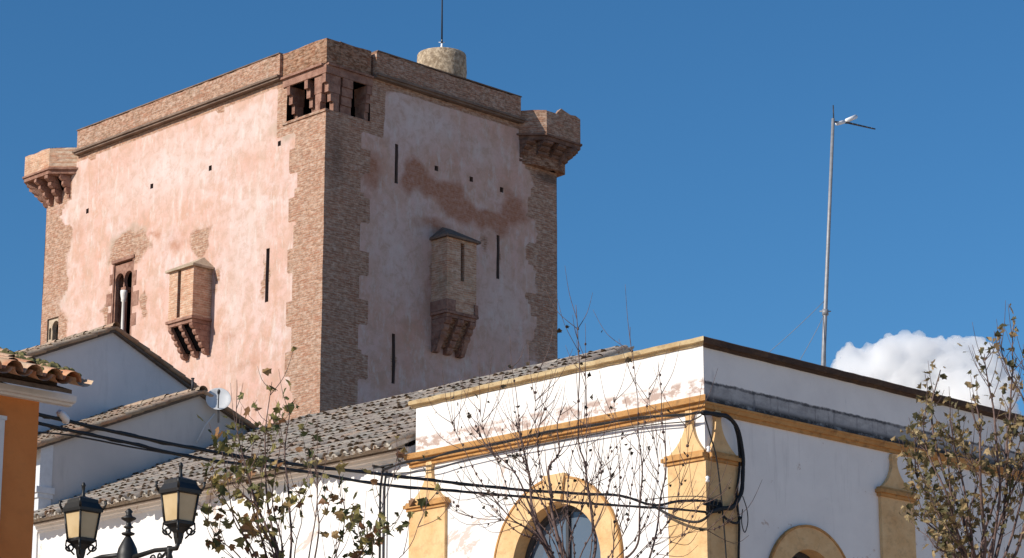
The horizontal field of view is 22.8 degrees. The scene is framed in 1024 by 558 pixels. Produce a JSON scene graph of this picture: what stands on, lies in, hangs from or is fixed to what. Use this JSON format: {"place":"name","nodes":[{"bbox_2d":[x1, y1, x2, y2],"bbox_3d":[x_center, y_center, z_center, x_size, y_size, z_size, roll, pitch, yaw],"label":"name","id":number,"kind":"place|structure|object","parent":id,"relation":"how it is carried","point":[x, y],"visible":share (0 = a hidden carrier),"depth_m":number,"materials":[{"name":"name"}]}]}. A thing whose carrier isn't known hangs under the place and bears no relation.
{"place":"outdoors","nodes":[
{"label":"outdoors","id":0,"kind":"place"},
{"bbox_2d":[0,347,92,557],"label":"orange house","id":1,"kind":"structure","parent":0,"point":[19,411],"depth_m":21.79,"materials":[{"name":"paint"}]},
{"bbox_2d":[0,415,6,506],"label":"window","id":2,"kind":"structure","parent":1,"relation":"in","point":[2,418],"depth_m":21.64,"materials":[{"name":"white glass"}]},
{"bbox_2d":[4,322,198,431],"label":"gabled house","id":3,"kind":"structure","parent":0,"point":[115,363],"depth_m":56.96,"materials":[{"name":"paint"}]},
{"bbox_2d":[0,0,1023,415],"label":"sky","id":4,"kind":"structure","parent":0,"point":[697,184],"materials":[{"name":"blue"}]},
{"label":"ground","id":5,"kind":"structure","parent":0,"visible":0},
{"bbox_2d":[59,462,205,557],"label":"street lamp","id":6,"kind":"object","parent":5,"relation":"on","point":[179,494],"visible":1,"depth_m":20.03,"materials":[{"name":"metal"}]},
{"bbox_2d":[32,386,258,557],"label":"gabled house","id":7,"kind":"structure","parent":5,"relation":"on","point":[67,467],"depth_m":52.95,"materials":[{"name":"paint"}]},
{"bbox_2d":[191,378,194,390],"bbox_3d":[-6.873,2.265,54.532,0.077,0.286,0.073,0,-15,0],"label":"vent pipe","id":8,"kind":"object","parent":7,"relation":"on","point":[192,384],"visible":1,"depth_m":54.51,"materials":[{"name":"plastic"}]},
{"bbox_2d":[206,388,230,422],"bbox_3d":[-6.342,2.673,54.422,0.451,0.747,0.473,-8,-17,28],"label":"satellite dish","id":9,"kind":"object","parent":7,"relation":"attached to","point":[219,400],"visible":1,"depth_m":54.53,"materials":[{"name":"metal"}]},
{"bbox_2d":[196,413,214,442],"bbox_3d":[-6.577,3.195,54.335,0.424,0.689,0.064,8,-17,-29],"label":"dish cable","id":10,"kind":"object","parent":9,"relation":"hanging from","point":[204,427],"visible":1,"depth_m":54.33,"materials":[{"name":"black plastic"}]},
{"bbox_2d":[22,38,581,426],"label":"castle tower","id":11,"kind":"structure","parent":5,"relation":"on","point":[354,225],"depth_m":67.16,"materials":[{"name":"pink plaster"},{"name":"brick"},{"name":"red sandstone"}]},
{"bbox_2d":[48,317,58,341],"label":"arched window","id":12,"kind":"structure","parent":11,"relation":"in","point":[53,323],"depth_m":72.49,"materials":[{"name":"stone"}]},
{"bbox_2d":[106,254,138,334],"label":"twin window","id":13,"kind":"structure","parent":11,"relation":"in","point":[123,278],"depth_m":70.41,"materials":[{"name":"red stone"}]},
{"bbox_2d":[439,0,444,46],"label":"lightning rod","id":14,"kind":"object","parent":11,"relation":"on","point":[441,42],"visible":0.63,"depth_m":71.67,"materials":[{"name":"grey metal"}]},
{"bbox_2d":[191,346,451,557],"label":"plane tree","id":15,"kind":"object","parent":5,"relation":"on","point":[257,503],"visible":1,"depth_m":23.95,"materials":[{"name":"green plant"}]},
{"bbox_2d":[33,345,633,557],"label":"house","id":16,"kind":"structure","parent":5,"relation":"on","point":[359,436],"depth_m":47.04,"materials":[{"name":"paint"}]},
{"bbox_2d":[378,468,383,557],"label":"wall cable","id":17,"kind":"object","parent":16,"relation":"attached to","point":[380,492],"depth_m":43.55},
{"bbox_2d":[372,463,392,468],"bbox_3d":[-2.137,3.208,43.494,0.260,0.074,0.516,14,-20,-43],"label":"cable bracket","id":18,"kind":"object","parent":16,"relation":"attached to","point":[376,466],"visible":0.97,"depth_m":43.46,"materials":[{"name":"grey metal"}]},
{"bbox_2d":[383,471,387,557],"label":"wall cable","id":19,"kind":"object","parent":16,"relation":"attached to","point":[384,515],"depth_m":43.43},
{"bbox_2d":[427,269,761,557],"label":"bare tree","id":20,"kind":"object","parent":5,"relation":"on","point":[539,533],"visible":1,"depth_m":30.96,"materials":[{"name":"brown plant"}]},
{"bbox_2d":[403,336,1023,557],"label":"corner building","id":21,"kind":"structure","parent":5,"relation":"on","point":[823,463],"depth_m":40.51,"materials":[{"name":"paint"}]},
{"bbox_2d":[382,411,701,471],"bbox_3d":[0.328,2.603,40.928,0.050,0.222,7.267,14,-20,-43],"label":"wall cable","id":22,"kind":"object","parent":21,"relation":"attached to","point":[547,432],"depth_m":40.70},
{"bbox_2d":[389,415,701,473],"bbox_3d":[0.376,2.729,40.992,0.018,0.116,7.147,14,-20,-43],"label":"wall cable","id":23,"kind":"object","parent":21,"relation":"attached to","point":[545,444],"depth_m":40.77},
{"bbox_2d":[493,472,623,557],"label":"window","id":24,"kind":"structure","parent":21,"relation":"in","point":[509,544],"depth_m":40.60,"materials":[{"name":"paint"}]},
{"bbox_2d":[649,496,705,499],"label":"wall cable","id":25,"kind":"object","parent":21,"relation":"attached to","point":[679,496],"depth_m":38.45,"materials":[{"name":"black rubber"}]},
{"bbox_2d":[655,506,711,522],"bbox_3d":[2.562,3.532,38.328,0.042,0.396,1.187,14,-20,-43],"label":"wall cable","id":26,"kind":"object","parent":21,"relation":"attached to","point":[686,520],"depth_m":38.20,"materials":[{"name":"black rubber"}]},
{"bbox_2d":[703,498,720,513],"bbox_3d":[3.104,3.435,38.284,0.620,0.205,0.055,14,-20,-43],"label":"cable junction","id":27,"kind":"object","parent":21,"relation":"attached to","point":[712,504],"visible":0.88,"depth_m":38.19,"materials":[{"name":"black plastic"}]},
{"bbox_2d":[38,421,705,512],"bbox_3d":[-0.641,2.377,30.164,0.050,1.926,17.382,-7,-16,23],"label":"overhead cable","id":28,"kind":"object","parent":27,"relation":"attached to","point":[60,428],"visible":0.86,"depth_m":26.80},
{"bbox_2d":[38,431,190,458],"bbox_3d":[-3.650,1.541,23.428,0.017,0.246,2.643,-7,-16,23],"label":"overhead cable","id":29,"kind":"object","parent":28,"relation":"attached to","point":[102,441],"visible":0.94,"depth_m":23.18,"materials":[{"name":"black rubber"}]},
{"bbox_2d":[39,410,705,506],"bbox_3d":[-0.623,2.261,30.206,0.082,2.015,17.358,-7,-16,23],"label":"overhead cable","id":30,"kind":"object","parent":27,"relation":"attached to","point":[62,416],"visible":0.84,"depth_m":26.55,"materials":[{"name":"black plastic"}]},
{"bbox_2d":[704,415,726,557],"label":"wall cable","id":31,"kind":"object","parent":21,"relation":"attached to","point":[719,484],"depth_m":38.35,"materials":[{"name":"black rubber"}]},
{"bbox_2d":[701,410,744,515],"bbox_3d":[3.224,2.839,38.534,0.980,1.645,0.061,14,-20,-43],"label":"wall cable","id":32,"kind":"object","parent":21,"relation":"attached to","point":[742,452],"depth_m":38.72,"materials":[{"name":"black rubber"}]},
{"bbox_2d":[724,515,741,524],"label":"wall cable","id":33,"kind":"object","parent":21,"relation":"attached to","point":[733,522],"depth_m":38.44,"materials":[{"name":"black rubber"}]},
{"bbox_2d":[734,427,740,557],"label":"wall cable","id":34,"kind":"object","parent":21,"relation":"attached to","point":[737,506],"depth_m":38.69,"materials":[{"name":"black rubber"}]},
{"bbox_2d":[741,496,747,532],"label":"wall cable","id":35,"kind":"object","parent":21,"relation":"attached to","point":[747,516],"depth_m":38.75,"materials":[{"name":"black rubber"}]},
{"bbox_2d":[769,525,845,557],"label":"window","id":36,"kind":"structure","parent":21,"relation":"in","point":[800,541],"depth_m":39.82,"materials":[{"name":"paint"}]},
{"bbox_2d":[820,105,874,365],"bbox_3d":[5.982,0.041,45.183,0.174,6.505,1.975,-14,-21,43],"label":"aerial mast","id":37,"kind":"object","parent":21,"relation":"on","point":[825,312],"visible":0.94,"depth_m":45.01,"materials":[{"name":"metal"}]},
{"bbox_2d":[771,301,823,350],"bbox_3d":[3.751,1.610,44.241,3.526,2.588,0.010,0,-15,-1],"label":"guy wire","id":38,"kind":"object","parent":37,"relation":"attached to","point":[801,323],"visible":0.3,"depth_m":44.50,"materials":[{"name":"grey metal"}]},
{"bbox_2d":[891,300,1023,557],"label":"leafy tree","id":39,"kind":"object","parent":5,"relation":"on","point":[948,531],"visible":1,"depth_m":29.30,"materials":[{"name":"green plant"}]}
]}

